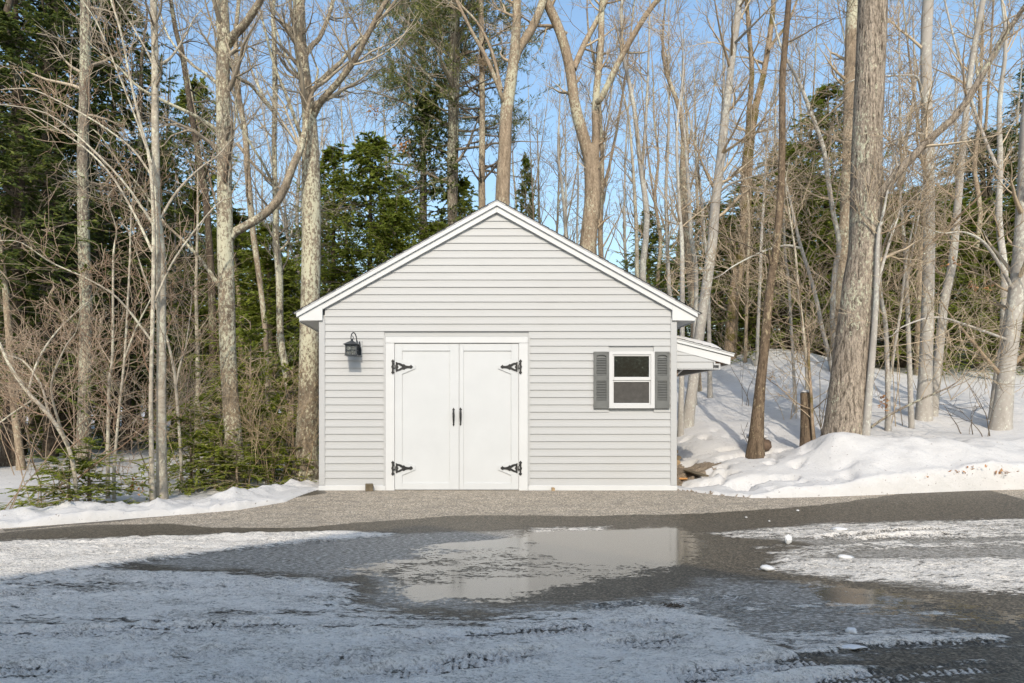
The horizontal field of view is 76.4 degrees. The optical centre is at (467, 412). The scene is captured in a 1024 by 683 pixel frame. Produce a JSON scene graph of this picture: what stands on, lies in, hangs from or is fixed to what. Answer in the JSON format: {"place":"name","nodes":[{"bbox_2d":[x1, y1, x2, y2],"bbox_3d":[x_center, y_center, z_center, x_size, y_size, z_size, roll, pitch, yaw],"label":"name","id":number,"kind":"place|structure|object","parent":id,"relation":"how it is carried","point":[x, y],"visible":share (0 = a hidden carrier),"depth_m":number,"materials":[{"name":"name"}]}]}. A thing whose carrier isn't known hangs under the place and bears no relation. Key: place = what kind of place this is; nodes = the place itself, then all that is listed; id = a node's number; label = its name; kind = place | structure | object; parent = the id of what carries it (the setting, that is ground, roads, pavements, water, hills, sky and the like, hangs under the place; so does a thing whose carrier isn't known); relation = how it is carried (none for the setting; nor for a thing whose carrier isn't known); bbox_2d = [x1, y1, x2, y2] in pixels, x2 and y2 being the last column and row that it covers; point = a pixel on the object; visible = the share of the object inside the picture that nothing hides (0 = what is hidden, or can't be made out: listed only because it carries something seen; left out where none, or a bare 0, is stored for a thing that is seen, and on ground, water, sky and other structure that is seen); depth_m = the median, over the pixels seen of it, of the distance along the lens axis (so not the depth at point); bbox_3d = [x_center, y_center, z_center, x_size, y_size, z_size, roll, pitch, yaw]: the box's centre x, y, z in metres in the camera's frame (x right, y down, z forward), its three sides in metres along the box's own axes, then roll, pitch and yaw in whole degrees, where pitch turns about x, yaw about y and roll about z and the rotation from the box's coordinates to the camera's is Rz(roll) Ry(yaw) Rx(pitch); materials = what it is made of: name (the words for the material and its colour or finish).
{"place":"outdoors","nodes":[
{"label":"outdoors","id":0,"kind":"place"},
{"bbox_2d":[0,490,1023,682],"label":"driveway","id":1,"kind":"structure","parent":0,"point":[449,586],"depth_m":4.53,"materials":[{"name":"grey asphalt"}]},
{"bbox_2d":[292,199,734,489],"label":"garage","id":2,"kind":"structure","parent":1,"relation":"on","point":[505,346],"depth_m":9.49,"materials":[{"name":"plastic"}]},
{"bbox_2d":[391,344,458,489],"bbox_3d":[-0.621,0.058,9.470,0.988,2.134,0.096,0,0,0],"label":"door","id":3,"kind":"structure","parent":2,"relation":"in","point":[426,375],"depth_m":9.50,"materials":[{"name":"white paint"}]},
{"bbox_2d":[459,344,521,489],"bbox_3d":[0.336,0.058,9.470,0.918,2.134,0.096,0,0,0],"label":"door","id":4,"kind":"structure","parent":2,"relation":"in","point":[488,373],"depth_m":9.50,"materials":[{"name":"white paint"}]},
{"bbox_2d":[608,351,654,408],"bbox_3d":[2.397,-0.477,9.492,0.688,0.840,0.075,0,0,0],"label":"window","id":5,"kind":"structure","parent":2,"relation":"in","point":[622,365],"depth_m":9.48,"materials":[{"name":"white plastic"}]},
{"bbox_2d":[0,330,1023,528],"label":"snow ground","id":6,"kind":"structure","parent":0,"point":[899,458],"depth_m":10.06,"materials":[{"name":"white snow"}]},
{"bbox_2d":[0,153,64,470],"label":"pine tree","id":7,"kind":"object","parent":6,"relation":"on","point":[18,440],"visible":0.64,"depth_m":13.96,"materials":[{"name":"plant"}]},
{"bbox_2d":[0,0,105,466],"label":"pine tree","id":8,"kind":"object","parent":6,"relation":"on","point":[16,212],"visible":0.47,"depth_m":15.39,"materials":[{"name":"plant"}]},
{"bbox_2d":[0,272,145,462],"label":"hemlock tree","id":9,"kind":"object","parent":6,"relation":"on","point":[37,423],"visible":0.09,"depth_m":18.89,"materials":[{"name":"green plant"}]},
{"bbox_2d":[0,452,150,509],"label":"hemlock sapling","id":10,"kind":"object","parent":6,"relation":"on","point":[57,476],"visible":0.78,"depth_m":8.15,"materials":[{"name":"green plant"}]},
{"bbox_2d":[2,0,150,469],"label":"pine tree","id":11,"kind":"object","parent":6,"relation":"on","point":[83,232],"visible":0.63,"depth_m":14.42,"materials":[{"name":"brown plant"}]},
{"bbox_2d":[0,437,160,507],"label":"hemlock sapling","id":12,"kind":"object","parent":6,"relation":"on","point":[88,465],"visible":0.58,"depth_m":8.57,"materials":[{"name":"green plant"}]},
{"bbox_2d":[0,241,162,501],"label":"maple sapling","id":13,"kind":"object","parent":6,"relation":"on","point":[59,426],"visible":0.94,"depth_m":8.19,"materials":[{"name":"brown wood"}]},
{"bbox_2d":[1,0,169,457],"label":"pine tree","id":14,"kind":"object","parent":6,"relation":"on","point":[47,449],"visible":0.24,"depth_m":17.39,"materials":[{"name":"brown plant"}]},
{"bbox_2d":[0,236,193,448],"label":"hemlock tree","id":15,"kind":"object","parent":6,"relation":"on","point":[70,410],"visible":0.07,"depth_m":22.80,"materials":[{"name":"green plant"}]},
{"bbox_2d":[0,0,199,417],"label":"hemlock tree","id":16,"kind":"object","parent":6,"relation":"on","point":[10,149],"visible":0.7,"depth_m":14.66,"materials":[{"name":"green plant"}]},
{"bbox_2d":[23,129,176,498],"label":"maple sapling","id":17,"kind":"object","parent":6,"relation":"on","point":[108,196],"visible":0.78,"depth_m":9.58,"materials":[{"name":"grey plant"}]},
{"bbox_2d":[0,0,209,452],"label":"hemlock tree","id":18,"kind":"object","parent":6,"relation":"on","point":[62,415],"visible":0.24,"depth_m":18.86,"materials":[{"name":"plant"}]},
{"bbox_2d":[0,313,215,485],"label":"bare shrub","id":19,"kind":"object","parent":6,"relation":"on","point":[110,393],"visible":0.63,"depth_m":9.88,"materials":[{"name":"brown plant"}]},
{"bbox_2d":[0,302,229,509],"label":"bare shrub","id":20,"kind":"object","parent":6,"relation":"on","point":[30,390],"visible":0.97,"depth_m":7.58,"materials":[{"name":"brown plant"}]},
{"bbox_2d":[0,0,247,455],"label":"hemlock tree","id":21,"kind":"object","parent":6,"relation":"on","point":[46,22],"visible":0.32,"depth_m":17.30,"materials":[{"name":"green plant"}]},
{"bbox_2d":[67,0,184,449],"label":"pine tree","id":22,"kind":"object","parent":6,"relation":"on","point":[139,181],"visible":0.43,"depth_m":19.93,"materials":[{"name":"brown plant"}]},
{"bbox_2d":[0,0,261,500],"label":"maple sapling","id":23,"kind":"object","parent":6,"relation":"on","point":[151,367],"visible":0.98,"depth_m":9.08,"materials":[{"name":"grey wood"}]},
{"bbox_2d":[26,0,246,447],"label":"hemlock tree","id":24,"kind":"object","parent":6,"relation":"on","point":[124,96],"visible":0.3,"depth_m":20.84,"materials":[{"name":"green plant"}]},
{"bbox_2d":[0,263,276,503],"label":"bare shrub","id":25,"kind":"object","parent":6,"relation":"on","point":[202,361],"visible":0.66,"depth_m":9.61,"materials":[{"name":"brown plant"}]},
{"bbox_2d":[55,113,239,499],"bbox_3d":[-4.626,-1.434,9.322,2.460,5.630,1.931,0,0,14],"label":"maple sapling","id":26,"kind":"object","parent":6,"relation":"on","point":[126,353],"visible":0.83,"depth_m":9.38,"materials":[{"name":"brown wood"}]},
{"bbox_2d":[99,201,247,486],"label":"maple sapling","id":27,"kind":"object","parent":6,"relation":"on","point":[175,378],"visible":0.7,"depth_m":10.18,"materials":[{"name":"grey wood"}]},
{"bbox_2d":[75,140,274,434],"bbox_3d":[-12.786,-5.141,27.226,10.901,12.593,9.726,0,0,-15],"label":"hemlock tree","id":28,"kind":"object","parent":6,"relation":"on","point":[150,237],"visible":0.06,"depth_m":26.86,"materials":[{"name":"green wood"}]},
{"bbox_2d":[108,74,255,443],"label":"hemlock tree","id":29,"kind":"object","parent":6,"relation":"on","point":[183,104],"visible":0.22,"depth_m":23.49,"materials":[{"name":"plant"}]},
{"bbox_2d":[117,403,247,499],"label":"hemlock sapling","id":30,"kind":"object","parent":6,"relation":"on","point":[190,436],"visible":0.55,"depth_m":10.33,"materials":[{"name":"green plant"}]},
{"bbox_2d":[129,0,254,453],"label":"pine tree","id":31,"kind":"object","parent":6,"relation":"on","point":[208,236],"visible":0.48,"depth_m":18.43,"materials":[{"name":"plant"}]},
{"bbox_2d":[170,105,217,443],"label":"bare tree","id":32,"kind":"object","parent":6,"relation":"on","point":[195,272],"visible":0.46,"depth_m":19.05,"materials":[{"name":"brown wood"}]},
{"bbox_2d":[112,0,290,498],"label":"birch tree","id":33,"kind":"object","parent":6,"relation":"on","point":[161,484],"visible":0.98,"depth_m":9.26,"materials":[{"name":"grey plant"}]},
{"bbox_2d":[112,208,294,446],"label":"hemlock tree","id":34,"kind":"object","parent":6,"relation":"on","point":[236,221],"visible":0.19,"depth_m":21.34,"materials":[{"name":"green wood"}]},
{"bbox_2d":[31,0,376,486],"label":"maple tree","id":35,"kind":"object","parent":6,"relation":"on","point":[228,233],"visible":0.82,"depth_m":10.89,"materials":[{"name":"brown plant"}]},
{"bbox_2d":[134,383,279,482],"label":"hemlock sapling","id":36,"kind":"object","parent":6,"relation":"on","point":[213,419],"visible":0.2,"depth_m":12.51,"materials":[{"name":"green plant"}]},
{"bbox_2d":[167,427,259,493],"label":"hemlock sapling","id":37,"kind":"object","parent":6,"relation":"on","point":[203,466],"visible":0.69,"depth_m":10.25,"materials":[{"name":"green plant"}]},
{"bbox_2d":[162,0,269,427],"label":"bare tree","id":38,"kind":"object","parent":6,"relation":"on","point":[215,203],"visible":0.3,"depth_m":20.96,"materials":[{"name":"brown wood"}]},
{"bbox_2d":[169,440,281,495],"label":"hemlock sapling","id":39,"kind":"object","parent":6,"relation":"on","point":[247,458],"visible":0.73,"depth_m":10.09,"materials":[{"name":"green plant"}]},
{"bbox_2d":[141,220,321,459],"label":"hemlock tree","id":40,"kind":"object","parent":6,"relation":"on","point":[254,310],"visible":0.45,"depth_m":18.06,"materials":[{"name":"plant"}]},
{"bbox_2d":[182,307,286,469],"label":"hemlock sapling","id":41,"kind":"object","parent":6,"relation":"on","point":[251,336],"visible":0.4,"depth_m":14.41,"materials":[{"name":"green plant"}]},
{"bbox_2d":[200,393,296,481],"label":"hemlock sapling","id":42,"kind":"object","parent":6,"relation":"on","point":[260,412],"visible":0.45,"depth_m":12.28,"materials":[{"name":"green plant"}]},
{"bbox_2d":[181,0,330,470],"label":"maple tree","id":43,"kind":"object","parent":6,"relation":"on","point":[277,250],"visible":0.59,"depth_m":13.14,"materials":[{"name":"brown plant"}]},
{"bbox_2d":[218,420,318,485],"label":"hemlock sapling","id":44,"kind":"object","parent":6,"relation":"on","point":[272,461],"visible":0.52,"depth_m":11.24,"materials":[{"name":"green plant"}]},
{"bbox_2d":[184,0,363,445],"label":"maple tree","id":45,"kind":"object","parent":6,"relation":"on","point":[253,236],"visible":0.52,"depth_m":15.95,"materials":[{"name":"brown plant"}]},
{"bbox_2d":[239,3,328,439],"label":"bare tree","id":46,"kind":"object","parent":6,"relation":"on","point":[281,156],"visible":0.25,"depth_m":19.96,"materials":[{"name":"plant"}]},
{"bbox_2d":[188,0,451,481],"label":"maple tree","id":47,"kind":"object","parent":6,"relation":"on","point":[310,267],"visible":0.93,"depth_m":11.64,"materials":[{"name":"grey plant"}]},
{"bbox_2d":[244,143,398,454],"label":"hemlock tree","id":48,"kind":"object","parent":6,"relation":"on","point":[329,152],"visible":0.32,"depth_m":18.64,"materials":[{"name":"green plant"}]},
{"bbox_2d":[283,194,419,450],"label":"hemlock tree","id":49,"kind":"object","parent":6,"relation":"on","point":[391,216],"visible":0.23,"depth_m":16.25,"materials":[{"name":"green plant"}]},
{"bbox_2d":[259,130,444,442],"bbox_3d":[-2.386,-2.301,17.848,6.634,10.846,6.361,0,0,-41],"label":"hemlock tree","id":50,"kind":"object","parent":6,"relation":"on","point":[370,147],"visible":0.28,"depth_m":17.51,"materials":[{"name":"green plant"}]},
{"bbox_2d":[346,0,491,239],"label":"pine tree","id":51,"kind":"object","parent":6,"relation":"on","point":[418,52],"visible":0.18,"depth_m":24.70,"materials":[{"name":"green plant"}]},
{"bbox_2d":[300,0,549,233],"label":"pine tree","id":52,"kind":"object","parent":6,"relation":"on","point":[451,123],"visible":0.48,"depth_m":19.72,"materials":[{"name":"green plant"}]},
{"bbox_2d":[372,87,477,265],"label":"hemlock tree","id":53,"kind":"object","parent":6,"relation":"on","point":[423,163],"visible":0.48,"depth_m":19.80,"materials":[{"name":"green plant"}]},
{"bbox_2d":[341,0,561,209],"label":"pine tree","id":54,"kind":"object","parent":6,"relation":"on","point":[438,23],"visible":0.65,"depth_m":19.88,"materials":[{"name":"green plant"}]},
{"bbox_2d":[436,0,528,207],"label":"spruce tree","id":55,"kind":"object","parent":6,"relation":"on","point":[481,177],"visible":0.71,"depth_m":18.93,"materials":[{"name":"grey plant"}]},
{"bbox_2d":[426,0,546,205],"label":"maple tree","id":56,"kind":"object","parent":6,"relation":"on","point":[507,97],"visible":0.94,"depth_m":16.68,"materials":[{"name":"brown plant"}]},
{"bbox_2d":[512,52,562,223],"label":"bare tree","id":57,"kind":"object","parent":6,"relation":"on","point":[538,185],"visible":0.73,"depth_m":22.50,"materials":[{"name":"grey plant"}]},
{"bbox_2d":[527,30,588,240],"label":"bare tree","id":58,"kind":"object","parent":6,"relation":"on","point":[564,199],"visible":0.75,"depth_m":23.86,"materials":[{"name":"grey plant"}]},
{"bbox_2d":[542,0,650,258],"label":"bare tree","id":59,"kind":"object","parent":6,"relation":"on","point":[603,184],"visible":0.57,"depth_m":19.11,"materials":[{"name":"brown wood"}]},
{"bbox_2d":[480,0,726,253],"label":"maple tree","id":60,"kind":"object","parent":6,"relation":"on","point":[592,162],"visible":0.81,"depth_m":17.30,"materials":[{"name":"brown plant"}]},
{"bbox_2d":[595,4,655,277],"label":"bare tree","id":61,"kind":"object","parent":6,"relation":"on","point":[633,171],"visible":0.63,"depth_m":22.15,"materials":[{"name":"grey wood"}]},
{"bbox_2d":[573,0,694,281],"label":"bare tree","id":62,"kind":"object","parent":6,"relation":"on","point":[645,234],"visible":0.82,"depth_m":17.80,"materials":[{"name":"grey plant"}]},
{"bbox_2d":[613,1,679,288],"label":"bare tree","id":63,"kind":"object","parent":6,"relation":"on","point":[654,112],"visible":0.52,"depth_m":25.41,"materials":[{"name":"brown wood"}]},
{"bbox_2d":[608,211,689,335],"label":"hemlock tree","id":64,"kind":"object","parent":6,"relation":"on","point":[653,240],"visible":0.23,"depth_m":25.77,"materials":[{"name":"green wood"}]},
{"bbox_2d":[616,0,711,391],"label":"maple tree","id":65,"kind":"object","parent":6,"relation":"on","point":[667,73],"visible":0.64,"depth_m":16.93,"materials":[{"name":"grey plant"}]},
{"bbox_2d":[623,0,719,404],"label":"beech tree","id":66,"kind":"object","parent":6,"relation":"on","point":[692,244],"visible":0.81,"depth_m":15.48,"materials":[{"name":"grey plant"}]},
{"bbox_2d":[645,0,704,295],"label":"bare tree","id":67,"kind":"object","parent":6,"relation":"on","point":[667,240],"visible":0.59,"depth_m":19.99,"materials":[{"name":"grey plant"}]},
{"bbox_2d":[628,0,746,436],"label":"beech tree","id":68,"kind":"object","parent":6,"relation":"on","point":[680,428],"visible":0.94,"depth_m":12.95,"materials":[{"name":"grey plant"}]},
{"bbox_2d":[641,0,763,397],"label":"beech tree","id":69,"kind":"object","parent":6,"relation":"on","point":[709,386],"visible":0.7,"depth_m":15.95,"materials":[{"name":"grey plant"}]},
{"bbox_2d":[646,202,779,354],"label":"hemlock tree","id":70,"kind":"object","parent":6,"relation":"on","point":[718,253],"visible":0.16,"depth_m":22.39,"materials":[{"name":"green wood"}]},
{"bbox_2d":[697,65,786,362],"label":"beech sapling","id":71,"kind":"object","parent":6,"relation":"on","point":[745,310],"visible":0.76,"depth_m":18.49,"materials":[{"name":"brown wood"}]},
{"bbox_2d":[700,0,817,359],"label":"maple tree","id":72,"kind":"object","parent":6,"relation":"on","point":[730,328],"visible":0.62,"depth_m":19.37,"materials":[{"name":"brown plant"}]},
{"bbox_2d":[717,19,810,365],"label":"beech sapling","id":73,"kind":"object","parent":6,"relation":"on","point":[757,323],"visible":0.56,"depth_m":17.96,"materials":[{"name":"brown plant"}]},
{"bbox_2d":[648,70,901,368],"bbox_3d":[5.744,-3.137,12.826,4.546,7.068,4.764,0,0,0],"label":"beech tree","id":74,"kind":"object","parent":6,"relation":"on","point":[816,300],"visible":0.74,"depth_m":12.77,"materials":[{"name":"grey plant"}]},
{"bbox_2d":[708,0,842,458],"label":"tree","id":75,"kind":"object","parent":6,"relation":"on","point":[755,448],"visible":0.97,"depth_m":10.95,"materials":[{"name":"brown plant"}]},
{"bbox_2d":[660,0,898,428],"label":"beech tree","id":76,"kind":"object","parent":6,"relation":"on","point":[691,393],"visible":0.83,"depth_m":13.40,"materials":[{"name":"grey plant"}]},
{"bbox_2d":[677,174,881,364],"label":"hemlock tree","id":77,"kind":"object","parent":6,"relation":"on","point":[730,273],"visible":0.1,"depth_m":21.99,"materials":[{"name":"plant"}]},
{"bbox_2d":[731,91,841,411],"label":"beech sapling","id":78,"kind":"object","parent":6,"relation":"on","point":[790,320],"visible":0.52,"depth_m":13.97,"materials":[{"name":"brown plant"}]},
{"bbox_2d":[737,126,842,425],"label":"beech sapling","id":79,"kind":"object","parent":6,"relation":"on","point":[788,210],"visible":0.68,"depth_m":11.58,"materials":[{"name":"tan twig"},{"name":"grey bark"}]},
{"bbox_2d":[765,265,829,439],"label":"beech sapling","id":80,"kind":"object","parent":6,"relation":"on","point":[809,383],"visible":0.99,"depth_m":10.83,"materials":[{"name":"grey plant"}]},
{"bbox_2d":[725,0,888,348],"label":"beech tree","id":81,"kind":"object","parent":6,"relation":"on","point":[831,202],"visible":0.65,"depth_m":13.47,"materials":[{"name":"grey plant"}]},
{"bbox_2d":[685,141,949,374],"bbox_3d":[10.234,-4.414,20.195,6.950,8.078,6.664,0,0,-10],"label":"hemlock tree","id":82,"kind":"object","parent":6,"relation":"on","point":[819,249],"visible":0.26,"depth_m":19.84,"materials":[{"name":"green plant"}]},
{"bbox_2d":[792,0,907,370],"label":"maple tree","id":83,"kind":"object","parent":6,"relation":"on","point":[850,50],"visible":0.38,"depth_m":16.90,"materials":[{"name":"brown plant"}]},
{"bbox_2d":[737,79,981,376],"bbox_3d":[11.483,-5.479,20.414,7.464,9.851,7.428,0,0,25],"label":"hemlock tree","id":84,"kind":"object","parent":6,"relation":"on","point":[821,100],"visible":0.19,"depth_m":20.13,"materials":[{"name":"plant"}]},
{"bbox_2d":[754,0,1015,421],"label":"beech tree","id":85,"kind":"object","parent":6,"relation":"on","point":[924,410],"visible":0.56,"depth_m":12.90,"materials":[{"name":"grey plant"}]},
{"bbox_2d":[779,183,995,374],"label":"hemlock tree","id":86,"kind":"object","parent":6,"relation":"on","point":[893,267],"visible":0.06,"depth_m":19.40,"materials":[{"name":"green plant"}]},
{"bbox_2d":[816,74,992,430],"bbox_3d":[8.052,-2.969,11.890,2.946,6.846,2.724,0,0,19],"label":"beech sapling","id":87,"kind":"object","parent":6,"relation":"on","point":[888,421],"visible":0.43,"depth_m":11.96,"materials":[{"name":"grey plant"}]},
{"bbox_2d":[788,186,1023,374],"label":"hemlock tree","id":88,"kind":"object","parent":6,"relation":"on","point":[903,363],"visible":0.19,"depth_m":18.98,"materials":[{"name":"plant"}]},
{"bbox_2d":[810,94,1023,430],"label":"beech tree","id":89,"kind":"object","parent":6,"relation":"on","point":[1002,419],"visible":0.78,"depth_m":11.89,"materials":[{"name":"grey plant"}]},
{"bbox_2d":[815,27,1019,435],"bbox_3d":[7.355,-2.711,10.584,3.287,6.901,2.603,0,0,-42],"label":"beech sapling","id":90,"kind":"object","parent":6,"relation":"on","point":[866,425],"visible":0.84,"depth_m":10.37,"materials":[{"name":"grey plant"}]},
{"bbox_2d":[820,0,1023,435],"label":"oak tree","id":91,"kind":"object","parent":6,"relation":"on","point":[846,394],"visible":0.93,"depth_m":10.49,"materials":[{"name":"brown plant"}]},
{"bbox_2d":[883,0,973,375],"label":"bare tree","id":92,"kind":"object","parent":6,"relation":"on","point":[916,345],"visible":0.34,"depth_m":18.16,"materials":[{"name":"brown wood"}]},
{"bbox_2d":[844,0,1014,428],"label":"beech sapling","id":93,"kind":"object","parent":6,"relation":"on","point":[911,422],"visible":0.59,"depth_m":12.05,"materials":[{"name":"grey plant"}]},
{"bbox_2d":[880,124,1019,355],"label":"hemlock tree","id":94,"kind":"object","parent":6,"relation":"on","point":[1015,170],"visible":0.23,"depth_m":21.73,"materials":[{"name":"plant"}]},
{"bbox_2d":[876,182,1023,372],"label":"hemlock tree","id":95,"kind":"object","parent":6,"relation":"on","point":[971,226],"visible":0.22,"depth_m":19.85,"materials":[{"name":"green plant"}]},
{"bbox_2d":[888,0,1022,416],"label":"beech tree","id":96,"kind":"object","parent":6,"relation":"on","point":[957,204],"visible":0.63,"depth_m":13.25,"materials":[{"name":"grey plant"}]},
{"bbox_2d":[921,0,1023,341],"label":"bare tree","id":97,"kind":"object","parent":6,"relation":"on","point":[999,192],"visible":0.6,"depth_m":17.11,"materials":[{"name":"grey plant"}]},
{"bbox_2d":[934,0,1023,368],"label":"bare tree","id":98,"kind":"object","parent":6,"relation":"on","point":[981,214],"visible":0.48,"depth_m":19.55,"materials":[{"name":"grey wood"}]},
{"bbox_2d":[936,197,1023,366],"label":"hemlock tree","id":99,"kind":"object","parent":6,"relation":"on","point":[1012,218],"visible":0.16,"depth_m":19.49,"materials":[{"name":"green plant"}]},
{"bbox_2d":[938,0,1023,320],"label":"bare tree","id":100,"kind":"object","parent":6,"relation":"on","point":[983,158],"visible":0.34,"depth_m":21.62,"materials":[{"name":"brown wood"}]},
{"bbox_2d":[0,0,1023,404],"label":"sky","id":101,"kind":"structure","parent":0,"point":[578,17],"materials":[{"name":"blue"}]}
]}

